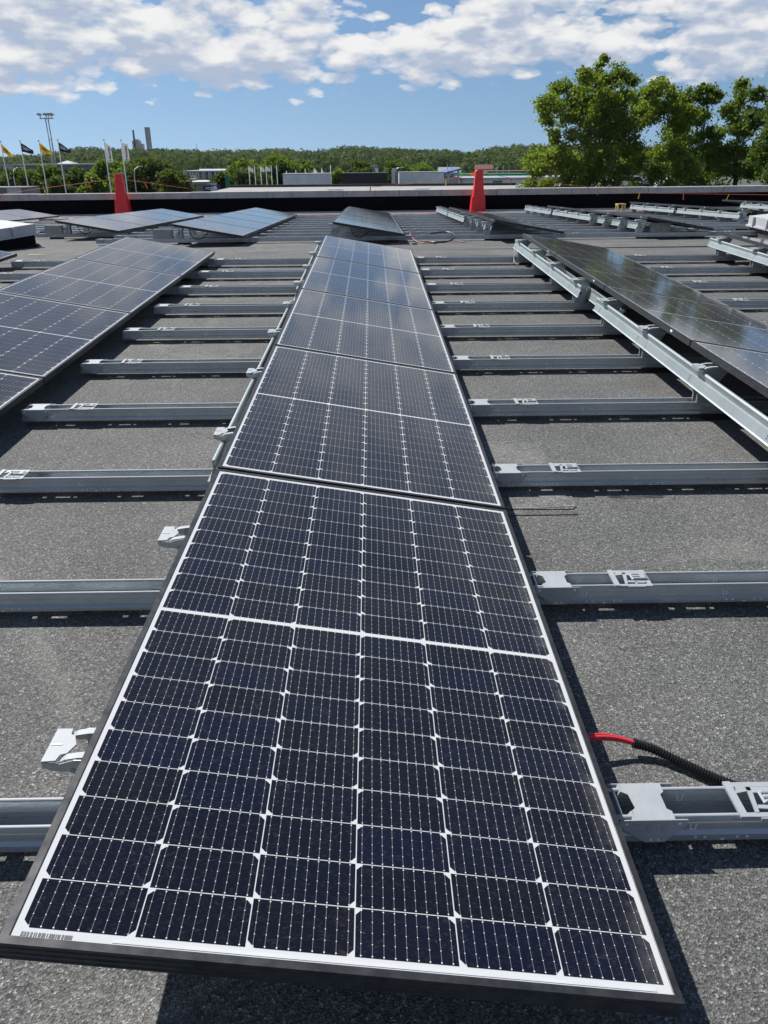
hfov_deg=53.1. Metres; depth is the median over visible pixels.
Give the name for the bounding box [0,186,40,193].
grey container
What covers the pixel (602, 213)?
solar panel
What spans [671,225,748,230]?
mounting rail
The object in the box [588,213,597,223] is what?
support post
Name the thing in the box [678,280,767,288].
mounting rail
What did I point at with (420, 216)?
mounting rail
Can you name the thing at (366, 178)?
rooftop box
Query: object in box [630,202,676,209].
solar panel
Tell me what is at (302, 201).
parapet wall
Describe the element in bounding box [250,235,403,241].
mounting rail
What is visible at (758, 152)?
slim tree
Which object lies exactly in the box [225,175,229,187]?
green pylon
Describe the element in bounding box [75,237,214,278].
solar panel
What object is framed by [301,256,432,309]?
solar panel
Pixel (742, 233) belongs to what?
mounting rail
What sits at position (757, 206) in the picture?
back beam
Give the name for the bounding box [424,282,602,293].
mounting rail
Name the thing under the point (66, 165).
office building
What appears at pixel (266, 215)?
solar panel
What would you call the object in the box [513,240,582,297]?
back beam
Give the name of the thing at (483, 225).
back beam
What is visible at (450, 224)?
mounting rail
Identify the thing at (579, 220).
support post
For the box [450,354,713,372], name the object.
mounting rail
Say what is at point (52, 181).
round tree
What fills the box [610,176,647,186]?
parked car
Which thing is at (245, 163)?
round tree
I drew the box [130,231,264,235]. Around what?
mounting rail
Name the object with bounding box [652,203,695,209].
solar panel
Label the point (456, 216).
back beam
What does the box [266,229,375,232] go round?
mounting rail
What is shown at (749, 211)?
solar panel
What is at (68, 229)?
support post
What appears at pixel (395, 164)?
round tree
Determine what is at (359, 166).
round tree
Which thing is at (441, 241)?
loose lead
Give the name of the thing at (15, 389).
solar panel
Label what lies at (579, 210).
solar panel
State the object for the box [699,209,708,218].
support post
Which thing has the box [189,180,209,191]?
beige building
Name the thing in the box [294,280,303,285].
support post
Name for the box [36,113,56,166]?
light mast
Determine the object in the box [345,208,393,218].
solar panel
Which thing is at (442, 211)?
back beam
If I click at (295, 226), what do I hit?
mounting rail
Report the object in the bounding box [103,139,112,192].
flag pole
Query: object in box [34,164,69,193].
round tree
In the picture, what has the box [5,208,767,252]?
roof
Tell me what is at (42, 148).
flag pole
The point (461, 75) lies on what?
sky
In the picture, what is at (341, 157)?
forest
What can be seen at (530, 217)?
mounting rail
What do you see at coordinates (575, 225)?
mounting rail
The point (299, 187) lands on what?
neighbour building
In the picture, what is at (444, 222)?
mounting rail
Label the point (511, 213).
mounting rail
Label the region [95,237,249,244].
mounting rail
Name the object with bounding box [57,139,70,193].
flag pole
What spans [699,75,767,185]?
slim tree
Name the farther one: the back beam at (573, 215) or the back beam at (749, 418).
the back beam at (573, 215)
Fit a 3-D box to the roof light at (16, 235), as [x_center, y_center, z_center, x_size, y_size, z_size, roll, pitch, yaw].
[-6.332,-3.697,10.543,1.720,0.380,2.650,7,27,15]
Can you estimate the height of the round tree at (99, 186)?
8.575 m
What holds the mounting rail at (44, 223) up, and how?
on the roof at (74, 244)
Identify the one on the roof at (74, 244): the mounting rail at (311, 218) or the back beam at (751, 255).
the mounting rail at (311, 218)
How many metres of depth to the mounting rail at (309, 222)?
16.67 m
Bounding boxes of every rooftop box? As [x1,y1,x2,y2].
[283,173,331,184]
[341,172,387,183]
[398,171,443,183]
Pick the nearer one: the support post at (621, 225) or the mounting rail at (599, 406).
the mounting rail at (599, 406)
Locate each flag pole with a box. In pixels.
[0,140,12,186]
[19,140,33,185]
[38,140,51,193]
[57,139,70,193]
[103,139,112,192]
[120,139,129,192]
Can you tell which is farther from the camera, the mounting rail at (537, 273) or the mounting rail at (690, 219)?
the mounting rail at (690, 219)
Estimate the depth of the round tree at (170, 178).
77.77 m
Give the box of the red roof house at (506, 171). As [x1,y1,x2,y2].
[483,170,558,175]
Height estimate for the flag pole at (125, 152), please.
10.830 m
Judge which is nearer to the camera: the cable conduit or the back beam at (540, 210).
the cable conduit
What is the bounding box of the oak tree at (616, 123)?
[516,53,706,187]
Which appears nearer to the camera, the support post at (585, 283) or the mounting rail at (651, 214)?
the support post at (585, 283)
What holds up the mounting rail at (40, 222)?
on the roof at (74, 244)
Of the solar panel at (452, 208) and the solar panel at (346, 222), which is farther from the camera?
the solar panel at (452, 208)
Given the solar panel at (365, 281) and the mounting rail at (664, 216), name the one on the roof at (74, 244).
the mounting rail at (664, 216)
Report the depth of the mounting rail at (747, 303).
6.53 m
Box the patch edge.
[506,505,574,507]
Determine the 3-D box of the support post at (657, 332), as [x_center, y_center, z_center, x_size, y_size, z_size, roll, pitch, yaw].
[1.694,-1.067,4.867,0.163,0.222,0.093,-1,26,-1]
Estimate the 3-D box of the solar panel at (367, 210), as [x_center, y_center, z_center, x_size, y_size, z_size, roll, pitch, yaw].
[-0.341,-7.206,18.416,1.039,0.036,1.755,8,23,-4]
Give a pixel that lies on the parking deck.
(204, 174)
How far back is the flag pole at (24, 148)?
54.62 m
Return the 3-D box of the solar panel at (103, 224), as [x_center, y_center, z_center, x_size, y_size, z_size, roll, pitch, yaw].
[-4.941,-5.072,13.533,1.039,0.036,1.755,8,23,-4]
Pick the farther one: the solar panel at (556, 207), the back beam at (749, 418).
the solar panel at (556, 207)
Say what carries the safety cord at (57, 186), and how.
attached to the barrier post at (122, 203)
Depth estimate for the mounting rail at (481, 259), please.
8.95 m
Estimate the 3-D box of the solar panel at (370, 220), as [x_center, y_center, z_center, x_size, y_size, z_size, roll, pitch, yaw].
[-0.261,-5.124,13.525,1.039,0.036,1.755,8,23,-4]
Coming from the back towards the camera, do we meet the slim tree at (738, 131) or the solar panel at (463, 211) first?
the slim tree at (738, 131)
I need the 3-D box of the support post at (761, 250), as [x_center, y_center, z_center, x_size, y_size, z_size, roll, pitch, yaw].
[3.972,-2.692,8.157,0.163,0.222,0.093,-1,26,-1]
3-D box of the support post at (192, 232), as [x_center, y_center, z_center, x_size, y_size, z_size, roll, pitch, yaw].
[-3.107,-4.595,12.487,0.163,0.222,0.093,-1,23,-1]
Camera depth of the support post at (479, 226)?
12.50 m
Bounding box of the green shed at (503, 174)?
[459,173,528,175]
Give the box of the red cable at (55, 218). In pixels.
[38,216,207,219]
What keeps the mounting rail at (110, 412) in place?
on the roof at (688, 681)
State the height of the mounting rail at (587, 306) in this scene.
0.099 m
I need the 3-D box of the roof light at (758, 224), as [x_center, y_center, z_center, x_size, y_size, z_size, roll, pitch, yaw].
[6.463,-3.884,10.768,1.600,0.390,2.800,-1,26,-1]
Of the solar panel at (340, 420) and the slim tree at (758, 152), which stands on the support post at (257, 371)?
the solar panel at (340, 420)
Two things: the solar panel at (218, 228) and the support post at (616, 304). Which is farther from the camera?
the solar panel at (218, 228)
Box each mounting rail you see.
[0,255,79,263]
[0,271,197,280]
[0,286,178,297]
[0,469,215,492]
[0,579,164,611]
[0,797,63,851]
[11,259,213,267]
[21,403,243,421]
[24,221,54,222]
[29,223,60,224]
[35,224,72,226]
[35,226,82,228]
[35,232,128,238]
[40,230,143,233]
[63,227,155,230]
[80,358,261,373]
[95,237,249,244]
[114,234,257,239]
[122,327,276,338]
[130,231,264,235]
[144,228,270,232]
[153,303,290,313]
[157,226,276,229]
[178,285,296,293]
[197,270,308,277]
[213,258,310,264]
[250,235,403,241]
[258,232,393,236]
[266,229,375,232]
[272,227,357,229]
[277,225,345,227]
[282,223,327,225]
[287,221,331,222]
[291,219,334,220]
[294,218,333,219]
[298,216,338,217]
[301,215,337,216]
[391,214,468,215]
[393,215,442,216]
[393,216,478,218]
[395,218,481,219]
[395,219,488,221]
[397,221,496,223]
[398,223,507,225]
[399,225,519,228]
[401,227,532,231]
[404,230,543,234]
[404,233,556,240]
[414,256,559,264]
[419,267,579,277]
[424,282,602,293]
[431,300,631,312]
[439,323,669,338]
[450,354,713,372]
[466,397,767,419]
[487,213,539,213]
[490,462,767,486]
[493,214,547,215]
[502,215,563,216]
[506,217,565,218]
[514,218,576,220]
[520,219,620,222]
[528,221,633,224]
[529,570,767,604]
[533,226,649,229]
[537,223,649,226]
[544,228,686,232]
[556,231,708,238]
[574,211,655,212]
[587,212,668,214]
[597,214,682,215]
[597,215,698,217]
[602,210,676,211]
[607,781,767,841]
[611,216,714,218]
[623,254,747,262]
[627,218,732,220]
[634,220,747,223]
[646,266,767,275]
[671,222,747,225]
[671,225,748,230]
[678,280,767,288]
[685,228,734,231]
[708,230,756,236]
[717,298,767,307]
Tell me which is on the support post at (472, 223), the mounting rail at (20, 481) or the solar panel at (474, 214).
the solar panel at (474, 214)
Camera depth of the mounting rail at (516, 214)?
19.21 m
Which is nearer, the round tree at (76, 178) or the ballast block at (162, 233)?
the ballast block at (162, 233)
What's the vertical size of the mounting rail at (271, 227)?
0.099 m
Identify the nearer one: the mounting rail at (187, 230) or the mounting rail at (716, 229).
the mounting rail at (716, 229)
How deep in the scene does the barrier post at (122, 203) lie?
24.06 m
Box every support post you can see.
[65,224,71,232]
[157,525,189,549]
[176,227,183,237]
[189,230,195,234]
[213,426,235,442]
[246,367,262,378]
[267,328,281,336]
[282,301,293,307]
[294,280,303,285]
[302,264,310,268]
[328,223,337,235]
[457,213,465,223]
[462,215,471,225]
[468,216,477,227]
[475,219,484,230]
[482,221,492,233]
[516,239,530,256]
[531,249,546,268]
[547,208,554,216]
[549,262,565,283]
[566,210,573,219]
[571,277,591,301]
[576,212,585,221]
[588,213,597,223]
[600,298,623,325]
[602,215,612,226]
[617,217,628,228]
[635,219,646,232]
[638,325,666,356]
[683,207,691,216]
[691,363,727,401]
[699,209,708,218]
[715,237,732,254]
[717,210,726,219]
[738,211,747,221]
[749,247,767,266]
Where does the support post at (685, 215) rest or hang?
on the mounting rail at (676, 217)
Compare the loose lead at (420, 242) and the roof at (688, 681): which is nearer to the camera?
the roof at (688, 681)
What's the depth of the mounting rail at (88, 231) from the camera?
14.14 m
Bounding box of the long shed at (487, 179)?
[455,175,591,185]
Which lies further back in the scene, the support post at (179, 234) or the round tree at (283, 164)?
the round tree at (283, 164)
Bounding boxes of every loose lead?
[410,231,436,243]
[422,231,455,242]
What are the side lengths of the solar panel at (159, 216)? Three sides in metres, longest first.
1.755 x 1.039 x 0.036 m
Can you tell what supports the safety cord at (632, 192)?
attached to the barrier post at (477, 202)
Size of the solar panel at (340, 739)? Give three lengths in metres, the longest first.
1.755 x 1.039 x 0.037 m
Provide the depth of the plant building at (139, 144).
1083.22 m
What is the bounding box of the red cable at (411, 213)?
[297,213,436,215]
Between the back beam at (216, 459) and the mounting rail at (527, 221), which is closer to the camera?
the back beam at (216, 459)
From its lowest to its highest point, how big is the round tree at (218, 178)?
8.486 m
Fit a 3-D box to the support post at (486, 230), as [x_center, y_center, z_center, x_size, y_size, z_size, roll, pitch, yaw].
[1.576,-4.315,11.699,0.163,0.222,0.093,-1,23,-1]
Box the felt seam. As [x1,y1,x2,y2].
[608,495,662,496]
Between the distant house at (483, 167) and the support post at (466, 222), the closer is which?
the support post at (466, 222)
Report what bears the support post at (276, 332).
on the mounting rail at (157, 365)
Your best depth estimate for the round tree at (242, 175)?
91.77 m
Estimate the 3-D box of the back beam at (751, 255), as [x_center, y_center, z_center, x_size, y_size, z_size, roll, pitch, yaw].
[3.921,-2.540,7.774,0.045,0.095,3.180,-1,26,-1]
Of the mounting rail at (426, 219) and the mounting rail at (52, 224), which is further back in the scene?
the mounting rail at (426, 219)
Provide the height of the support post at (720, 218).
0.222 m
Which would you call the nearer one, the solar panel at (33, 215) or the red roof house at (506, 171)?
the solar panel at (33, 215)
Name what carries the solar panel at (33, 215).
on the rail
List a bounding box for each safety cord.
[0,179,111,194]
[377,173,472,186]
[485,173,758,194]
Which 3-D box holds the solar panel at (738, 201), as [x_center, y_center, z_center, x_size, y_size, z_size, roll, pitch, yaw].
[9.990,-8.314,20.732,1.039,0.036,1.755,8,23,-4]
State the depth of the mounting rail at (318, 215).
20.00 m
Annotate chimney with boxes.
[132,130,135,148]
[144,127,151,149]
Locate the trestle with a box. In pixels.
[615,203,625,210]
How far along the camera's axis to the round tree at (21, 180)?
77.91 m
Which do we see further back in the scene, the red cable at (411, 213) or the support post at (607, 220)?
the red cable at (411, 213)
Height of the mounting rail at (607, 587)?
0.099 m
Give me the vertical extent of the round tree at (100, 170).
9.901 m
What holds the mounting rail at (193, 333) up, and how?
on the roof at (688, 681)
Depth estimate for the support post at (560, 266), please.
7.25 m
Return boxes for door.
[7,188,21,193]
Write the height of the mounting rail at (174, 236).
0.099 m
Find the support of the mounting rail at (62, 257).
on the roof at (688, 681)
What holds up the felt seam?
on the roof at (688, 681)
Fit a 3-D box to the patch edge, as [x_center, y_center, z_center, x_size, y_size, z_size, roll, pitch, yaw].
[0.636,-0.020,3.110,0.280,0.002,0.012,-2,25,-3]
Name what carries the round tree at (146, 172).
on the ground
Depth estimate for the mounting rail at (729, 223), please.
14.25 m
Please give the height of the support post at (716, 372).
0.222 m
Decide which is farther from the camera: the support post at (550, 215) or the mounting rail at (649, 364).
the support post at (550, 215)
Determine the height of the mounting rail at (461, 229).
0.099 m
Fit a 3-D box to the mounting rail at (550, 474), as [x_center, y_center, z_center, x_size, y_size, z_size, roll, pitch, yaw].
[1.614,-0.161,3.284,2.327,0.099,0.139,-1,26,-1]
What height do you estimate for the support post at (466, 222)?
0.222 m
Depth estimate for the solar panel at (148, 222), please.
15.10 m
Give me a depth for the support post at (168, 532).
2.33 m
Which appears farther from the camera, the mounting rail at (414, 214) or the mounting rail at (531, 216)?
the mounting rail at (414, 214)
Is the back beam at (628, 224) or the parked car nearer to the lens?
the back beam at (628, 224)
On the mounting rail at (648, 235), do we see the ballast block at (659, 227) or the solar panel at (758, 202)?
the ballast block at (659, 227)
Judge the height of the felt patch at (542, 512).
0.004 m
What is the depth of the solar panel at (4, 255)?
8.92 m
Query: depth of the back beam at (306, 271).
7.13 m
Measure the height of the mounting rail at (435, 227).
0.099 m
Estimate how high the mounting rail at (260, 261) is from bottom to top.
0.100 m
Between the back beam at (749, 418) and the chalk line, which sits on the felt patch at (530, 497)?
the chalk line
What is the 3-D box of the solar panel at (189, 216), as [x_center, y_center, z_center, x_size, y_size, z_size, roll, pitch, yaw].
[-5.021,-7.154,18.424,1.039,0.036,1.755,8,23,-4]
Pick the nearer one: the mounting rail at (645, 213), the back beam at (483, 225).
the back beam at (483, 225)
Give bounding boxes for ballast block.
[44,225,63,233]
[152,229,173,238]
[649,223,670,232]
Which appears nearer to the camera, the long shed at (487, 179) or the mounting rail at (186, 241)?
the mounting rail at (186, 241)
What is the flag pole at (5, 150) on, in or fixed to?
on the ground
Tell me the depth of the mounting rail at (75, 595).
2.41 m
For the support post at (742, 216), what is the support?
on the mounting rail at (729, 223)
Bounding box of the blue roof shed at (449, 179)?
[443,168,460,182]
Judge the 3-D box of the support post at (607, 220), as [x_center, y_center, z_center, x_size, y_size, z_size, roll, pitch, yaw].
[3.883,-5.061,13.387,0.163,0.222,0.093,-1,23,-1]
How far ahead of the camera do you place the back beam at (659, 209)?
18.63 m
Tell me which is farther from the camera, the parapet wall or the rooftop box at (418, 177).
the rooftop box at (418, 177)
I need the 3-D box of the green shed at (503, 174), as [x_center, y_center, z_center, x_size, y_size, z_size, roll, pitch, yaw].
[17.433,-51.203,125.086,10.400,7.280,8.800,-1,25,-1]
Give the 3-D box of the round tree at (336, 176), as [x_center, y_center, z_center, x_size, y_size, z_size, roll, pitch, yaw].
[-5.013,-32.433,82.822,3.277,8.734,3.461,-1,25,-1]
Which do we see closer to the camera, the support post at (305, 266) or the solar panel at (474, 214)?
the support post at (305, 266)
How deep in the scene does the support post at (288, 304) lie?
5.58 m
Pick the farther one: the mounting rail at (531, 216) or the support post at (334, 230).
the mounting rail at (531, 216)
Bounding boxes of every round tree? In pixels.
[0,166,44,191]
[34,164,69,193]
[42,174,81,193]
[64,165,86,188]
[76,172,110,192]
[88,157,122,191]
[110,162,129,190]
[111,156,173,192]
[151,168,197,192]
[206,170,236,191]
[223,156,273,184]
[233,166,267,184]
[258,151,301,184]
[296,159,317,172]
[332,167,344,183]
[346,159,374,172]
[381,157,415,183]
[411,162,438,171]
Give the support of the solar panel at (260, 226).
on the support post
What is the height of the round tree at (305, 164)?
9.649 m
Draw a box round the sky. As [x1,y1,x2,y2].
[0,0,767,156]
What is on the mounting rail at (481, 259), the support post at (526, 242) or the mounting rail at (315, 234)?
the support post at (526, 242)
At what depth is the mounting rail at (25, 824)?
1.64 m
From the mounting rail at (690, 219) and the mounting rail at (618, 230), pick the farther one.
the mounting rail at (690, 219)
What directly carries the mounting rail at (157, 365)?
on the roof at (688, 681)
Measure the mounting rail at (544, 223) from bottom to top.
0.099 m
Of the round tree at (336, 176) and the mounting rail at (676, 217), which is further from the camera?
the round tree at (336, 176)
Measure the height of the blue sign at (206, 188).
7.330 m
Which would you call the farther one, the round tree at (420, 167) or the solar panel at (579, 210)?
the round tree at (420, 167)
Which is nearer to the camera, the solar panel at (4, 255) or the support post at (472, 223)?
the solar panel at (4, 255)
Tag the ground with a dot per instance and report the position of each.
(744, 182)
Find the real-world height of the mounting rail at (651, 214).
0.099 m
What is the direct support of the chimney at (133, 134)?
on the hill
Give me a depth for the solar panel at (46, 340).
5.17 m
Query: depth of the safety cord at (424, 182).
24.08 m
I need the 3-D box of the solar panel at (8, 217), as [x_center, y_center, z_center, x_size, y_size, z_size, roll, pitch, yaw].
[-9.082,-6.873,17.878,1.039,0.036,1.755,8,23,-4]
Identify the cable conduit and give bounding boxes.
[587,733,738,785]
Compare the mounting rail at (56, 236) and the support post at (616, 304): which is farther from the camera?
the mounting rail at (56, 236)
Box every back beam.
[207,300,291,481]
[294,245,318,299]
[436,208,447,215]
[448,211,464,221]
[469,219,492,231]
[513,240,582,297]
[524,206,551,213]
[543,256,625,313]
[552,210,591,220]
[589,217,645,229]
[592,298,767,446]
[630,205,674,212]
[676,209,740,218]
[707,238,767,265]
[740,204,767,208]
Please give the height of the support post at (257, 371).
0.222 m
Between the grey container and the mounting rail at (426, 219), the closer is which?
the mounting rail at (426, 219)
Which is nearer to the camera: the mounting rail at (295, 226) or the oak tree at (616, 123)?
the mounting rail at (295, 226)
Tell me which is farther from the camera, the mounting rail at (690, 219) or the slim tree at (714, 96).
the slim tree at (714, 96)
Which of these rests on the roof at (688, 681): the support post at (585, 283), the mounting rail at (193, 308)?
the mounting rail at (193, 308)
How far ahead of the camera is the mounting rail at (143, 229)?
14.97 m
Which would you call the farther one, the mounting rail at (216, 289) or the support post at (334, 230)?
the support post at (334, 230)
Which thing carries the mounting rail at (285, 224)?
on the roof at (74, 244)
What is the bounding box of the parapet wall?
[0,185,767,215]
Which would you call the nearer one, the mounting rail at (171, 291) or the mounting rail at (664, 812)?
the mounting rail at (664, 812)
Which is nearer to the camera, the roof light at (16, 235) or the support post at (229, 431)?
the support post at (229, 431)
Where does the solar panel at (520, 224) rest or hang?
on the support post at (486, 230)
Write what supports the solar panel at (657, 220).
on the support post at (641, 223)
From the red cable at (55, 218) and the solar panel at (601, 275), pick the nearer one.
the solar panel at (601, 275)
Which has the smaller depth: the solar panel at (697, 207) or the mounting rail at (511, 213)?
the solar panel at (697, 207)
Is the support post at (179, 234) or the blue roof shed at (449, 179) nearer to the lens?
the support post at (179, 234)
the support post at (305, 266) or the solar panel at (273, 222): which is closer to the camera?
the support post at (305, 266)
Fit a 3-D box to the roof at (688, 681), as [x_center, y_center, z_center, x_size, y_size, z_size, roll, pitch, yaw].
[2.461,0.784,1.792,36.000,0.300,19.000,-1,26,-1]
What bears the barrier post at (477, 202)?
on the roof at (74, 244)
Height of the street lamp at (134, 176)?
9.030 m
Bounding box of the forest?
[0,143,766,177]
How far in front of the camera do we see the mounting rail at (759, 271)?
8.16 m
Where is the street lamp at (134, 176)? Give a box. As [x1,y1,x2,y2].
[134,166,142,192]
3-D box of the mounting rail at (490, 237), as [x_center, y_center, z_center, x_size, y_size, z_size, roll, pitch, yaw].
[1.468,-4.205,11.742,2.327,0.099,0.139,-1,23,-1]
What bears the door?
in the grey container
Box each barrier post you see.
[114,174,131,213]
[469,170,485,210]
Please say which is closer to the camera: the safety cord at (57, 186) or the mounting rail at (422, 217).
the mounting rail at (422, 217)
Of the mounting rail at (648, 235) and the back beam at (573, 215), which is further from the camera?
the back beam at (573, 215)
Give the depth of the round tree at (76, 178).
77.42 m
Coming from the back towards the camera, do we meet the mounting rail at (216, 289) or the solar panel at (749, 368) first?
the mounting rail at (216, 289)
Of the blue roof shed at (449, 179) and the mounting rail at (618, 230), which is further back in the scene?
the blue roof shed at (449, 179)
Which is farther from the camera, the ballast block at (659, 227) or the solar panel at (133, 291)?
the ballast block at (659, 227)
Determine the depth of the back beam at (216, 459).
3.66 m
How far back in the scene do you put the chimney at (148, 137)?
1079.82 m
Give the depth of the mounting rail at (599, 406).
4.06 m
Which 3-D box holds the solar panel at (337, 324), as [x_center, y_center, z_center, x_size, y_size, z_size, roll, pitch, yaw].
[-0.117,-1.235,5.127,1.039,0.037,1.755,8,26,-5]
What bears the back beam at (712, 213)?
attached to the support post at (742, 216)
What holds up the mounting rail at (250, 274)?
on the roof at (688, 681)
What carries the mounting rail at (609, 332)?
on the roof at (688, 681)
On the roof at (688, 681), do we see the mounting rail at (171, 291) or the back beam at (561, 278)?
the mounting rail at (171, 291)
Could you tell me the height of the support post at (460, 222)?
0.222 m
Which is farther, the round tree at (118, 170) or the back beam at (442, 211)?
the round tree at (118, 170)
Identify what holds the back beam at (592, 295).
attached to the support post at (616, 304)
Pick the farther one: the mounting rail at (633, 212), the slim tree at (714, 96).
the slim tree at (714, 96)
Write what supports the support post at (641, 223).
on the mounting rail at (648, 235)
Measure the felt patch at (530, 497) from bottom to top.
0.013 m
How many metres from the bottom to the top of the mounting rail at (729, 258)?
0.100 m
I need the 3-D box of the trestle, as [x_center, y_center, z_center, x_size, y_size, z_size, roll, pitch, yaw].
[7.241,-9.341,23.517,0.260,0.200,0.240,-1,23,-1]
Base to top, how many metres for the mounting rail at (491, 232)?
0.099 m
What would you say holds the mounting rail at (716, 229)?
on the roof at (74, 244)
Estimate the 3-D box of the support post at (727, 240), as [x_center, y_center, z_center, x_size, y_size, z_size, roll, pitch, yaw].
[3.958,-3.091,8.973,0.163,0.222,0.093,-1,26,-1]
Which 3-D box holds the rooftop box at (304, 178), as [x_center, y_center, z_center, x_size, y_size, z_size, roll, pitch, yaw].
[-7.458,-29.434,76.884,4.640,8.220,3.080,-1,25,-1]
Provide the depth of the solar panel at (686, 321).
5.11 m
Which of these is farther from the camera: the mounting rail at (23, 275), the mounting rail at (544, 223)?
the mounting rail at (544, 223)
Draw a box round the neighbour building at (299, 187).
[210,183,520,191]
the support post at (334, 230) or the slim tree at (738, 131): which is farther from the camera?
the slim tree at (738, 131)
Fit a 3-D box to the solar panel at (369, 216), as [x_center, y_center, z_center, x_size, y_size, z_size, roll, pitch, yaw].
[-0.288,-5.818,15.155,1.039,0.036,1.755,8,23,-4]
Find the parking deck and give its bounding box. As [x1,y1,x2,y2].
[182,170,231,180]
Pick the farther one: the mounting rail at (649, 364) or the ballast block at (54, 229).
the ballast block at (54, 229)
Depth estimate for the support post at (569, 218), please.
15.87 m
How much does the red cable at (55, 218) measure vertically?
0.047 m
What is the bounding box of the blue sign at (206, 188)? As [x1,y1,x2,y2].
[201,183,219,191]
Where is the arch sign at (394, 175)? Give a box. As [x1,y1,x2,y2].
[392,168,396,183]
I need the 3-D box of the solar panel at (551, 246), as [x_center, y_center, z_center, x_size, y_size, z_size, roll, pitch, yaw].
[2.162,-2.821,8.336,1.039,0.037,1.755,8,26,-5]
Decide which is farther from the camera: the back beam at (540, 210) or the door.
the door
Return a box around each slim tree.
[647,81,728,185]
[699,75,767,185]
[742,85,767,184]
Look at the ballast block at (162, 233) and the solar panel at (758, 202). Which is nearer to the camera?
the ballast block at (162, 233)
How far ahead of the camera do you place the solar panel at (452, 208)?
16.89 m
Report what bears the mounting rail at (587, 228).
on the roof at (74, 244)
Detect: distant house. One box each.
[437,167,460,175]
[474,164,493,169]
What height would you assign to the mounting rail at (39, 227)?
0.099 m
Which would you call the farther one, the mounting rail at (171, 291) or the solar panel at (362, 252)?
the solar panel at (362, 252)
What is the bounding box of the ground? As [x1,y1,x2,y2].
[193,175,766,186]
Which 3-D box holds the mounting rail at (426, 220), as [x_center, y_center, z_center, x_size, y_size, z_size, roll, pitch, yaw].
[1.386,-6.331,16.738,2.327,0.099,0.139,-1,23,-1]
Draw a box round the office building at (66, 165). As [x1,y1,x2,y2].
[1,161,95,174]
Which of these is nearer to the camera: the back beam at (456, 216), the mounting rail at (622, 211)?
the back beam at (456, 216)
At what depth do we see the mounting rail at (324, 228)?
14.17 m
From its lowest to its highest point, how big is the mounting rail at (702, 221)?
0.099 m
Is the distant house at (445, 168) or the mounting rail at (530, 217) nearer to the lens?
the mounting rail at (530, 217)
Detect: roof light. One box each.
[0,220,41,250]
[745,214,767,238]
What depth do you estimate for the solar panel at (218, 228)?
11.58 m
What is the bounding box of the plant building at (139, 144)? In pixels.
[132,139,144,149]
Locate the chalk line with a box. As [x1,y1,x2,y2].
[483,442,531,442]
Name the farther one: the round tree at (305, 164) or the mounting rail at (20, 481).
the round tree at (305, 164)
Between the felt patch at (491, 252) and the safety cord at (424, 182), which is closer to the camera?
the felt patch at (491, 252)
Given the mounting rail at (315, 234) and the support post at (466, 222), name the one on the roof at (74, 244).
the mounting rail at (315, 234)
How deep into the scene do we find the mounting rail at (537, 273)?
8.14 m
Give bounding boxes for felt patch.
[468,251,549,254]
[482,442,575,509]
[507,510,577,515]
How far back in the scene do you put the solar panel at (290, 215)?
18.35 m
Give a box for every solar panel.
[0,209,58,219]
[0,213,31,221]
[0,251,16,261]
[0,258,181,316]
[0,292,130,382]
[0,372,43,416]
[0,469,684,1016]
[55,216,146,232]
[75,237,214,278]
[91,213,169,227]
[121,211,187,222]
[144,209,203,219]
[170,219,258,237]
[198,215,271,230]
[217,345,504,509]
[219,212,281,225]
[234,210,289,221]
[245,207,296,218]
[274,288,455,372]
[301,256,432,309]
[316,235,419,273]
[333,217,403,235]
[339,214,398,226]
[342,211,396,222]
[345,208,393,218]
[348,206,391,215]
[449,207,501,216]
[457,209,517,220]
[467,212,534,224]
[479,215,563,233]
[522,233,654,270]
[547,205,601,215]
[554,254,730,306]
[565,207,630,219]
[586,210,655,222]
[604,286,767,352]
[613,213,713,230]
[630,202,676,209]
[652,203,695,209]
[679,205,748,215]
[690,341,767,397]
[710,207,767,214]
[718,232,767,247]
[722,200,757,203]
[751,201,767,204]
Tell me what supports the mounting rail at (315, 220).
on the roof at (74, 244)
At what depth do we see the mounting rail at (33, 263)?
8.90 m
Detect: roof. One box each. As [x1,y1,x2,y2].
[0,247,767,1023]
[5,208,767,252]
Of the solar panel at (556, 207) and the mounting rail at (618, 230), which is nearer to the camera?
the mounting rail at (618, 230)
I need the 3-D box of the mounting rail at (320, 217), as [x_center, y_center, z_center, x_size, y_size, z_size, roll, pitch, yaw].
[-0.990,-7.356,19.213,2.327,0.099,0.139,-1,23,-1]
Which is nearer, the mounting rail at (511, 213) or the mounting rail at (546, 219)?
the mounting rail at (546, 219)

